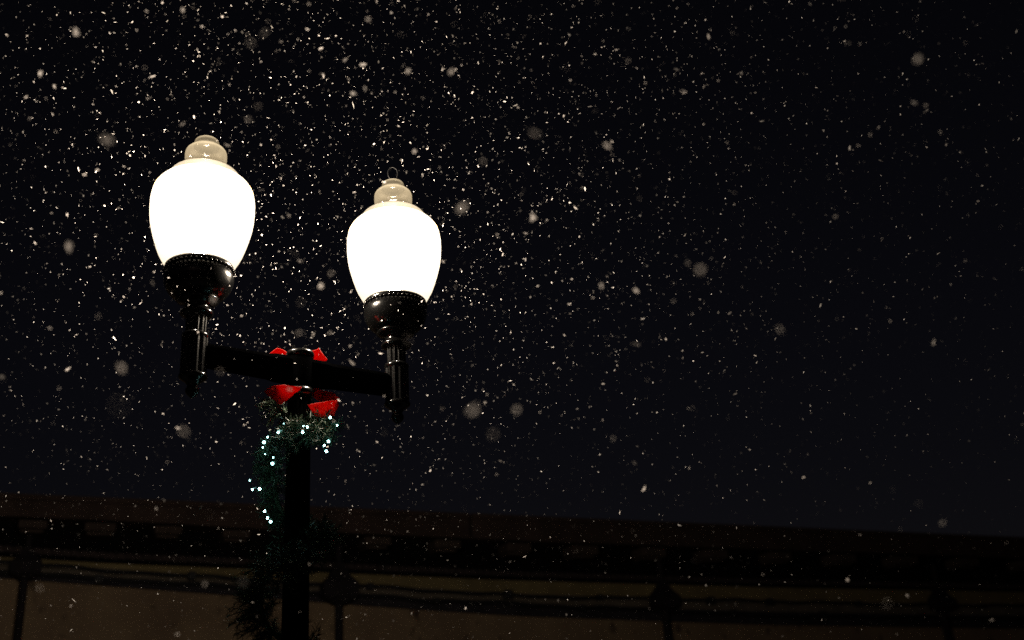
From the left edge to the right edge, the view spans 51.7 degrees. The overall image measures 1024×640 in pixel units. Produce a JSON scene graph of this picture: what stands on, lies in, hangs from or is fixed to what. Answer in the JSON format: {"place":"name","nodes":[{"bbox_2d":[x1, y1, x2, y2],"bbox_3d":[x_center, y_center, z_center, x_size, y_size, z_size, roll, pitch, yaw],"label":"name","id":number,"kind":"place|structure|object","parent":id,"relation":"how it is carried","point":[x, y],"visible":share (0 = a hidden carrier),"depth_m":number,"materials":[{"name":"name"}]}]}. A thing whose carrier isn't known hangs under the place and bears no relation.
{"place":"outdoors","nodes":[
{"label":"outdoors","id":0,"kind":"place"},
{"bbox_2d":[0,0,1022,639],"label":"falling snow","id":1,"kind":"structure","parent":0,"point":[460,208],"depth_m":4.59,"materials":[{"name":"white snow"}]},
{"bbox_2d":[0,0,1023,536],"label":"sky","id":2,"kind":"structure","parent":0,"point":[989,233],"materials":[{"name":"black"}]},
{"label":"ground","id":3,"kind":"structure","parent":0,"visible":0},
{"bbox_2d":[149,135,440,639],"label":"street lamp","id":4,"kind":"object","parent":3,"relation":"on","point":[203,278],"visible":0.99,"depth_m":4.29,"materials":[{"name":"black"}]},
{"bbox_2d":[225,397,347,639],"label":"evergreen garland","id":5,"kind":"object","parent":4,"relation":"attached to","point":[257,592],"visible":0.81,"depth_m":3.92},
{"bbox_2d":[249,417,337,531],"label":"fairy lights","id":6,"kind":"object","parent":5,"relation":"attached to","point":[272,463],"visible":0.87,"depth_m":3.98,"materials":[{"name":"white"}]},
{"bbox_2d":[264,348,339,417],"bbox_3d":[-0.831,0.241,4.184,0.292,0.325,0.218,1,-23,-11],"label":"ribbon bow","id":7,"kind":"object","parent":4,"relation":"attached to","point":[281,394],"visible":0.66,"depth_m":4.11,"materials":[{"name":"red fabric"}]},
{"bbox_2d":[0,493,1023,639],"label":"building","id":8,"kind":"structure","parent":3,"relation":"on","point":[831,559],"depth_m":15.09,"materials":[{"name":"paint"}]},
{"bbox_2d":[9,535,42,639],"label":"rainwater pipe","id":9,"kind":"object","parent":8,"relation":"attached to","point":[25,566],"visible":0.88,"depth_m":12.38,"materials":[{"name":"black metal"}]},
{"bbox_2d":[319,545,358,639],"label":"rainwater pipe","id":10,"kind":"object","parent":8,"relation":"attached to","point":[340,590],"visible":0.96,"depth_m":13.90,"materials":[{"name":"black metal"}]},
{"bbox_2d":[0,570,1023,620],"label":"wall cable","id":11,"kind":"object","parent":8,"relation":"attached to","point":[820,615],"depth_m":15.15,"materials":[{"name":"black"}]},
{"bbox_2d":[0,560,1023,608],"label":"wall cable","id":12,"kind":"object","parent":8,"relation":"attached to","point":[193,575],"depth_m":15.05,"materials":[{"name":"black"}]},
{"bbox_2d":[649,560,679,639],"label":"rainwater pipe","id":13,"kind":"object","parent":8,"relation":"attached to","point":[665,597],"visible":0.88,"depth_m":15.99,"materials":[{"name":"black metal"}]},
{"bbox_2d":[927,564,955,639],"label":"rainwater pipe","id":14,"kind":"object","parent":8,"relation":"attached to","point":[941,600],"visible":1,"depth_m":18.38,"materials":[{"name":"black metal"}]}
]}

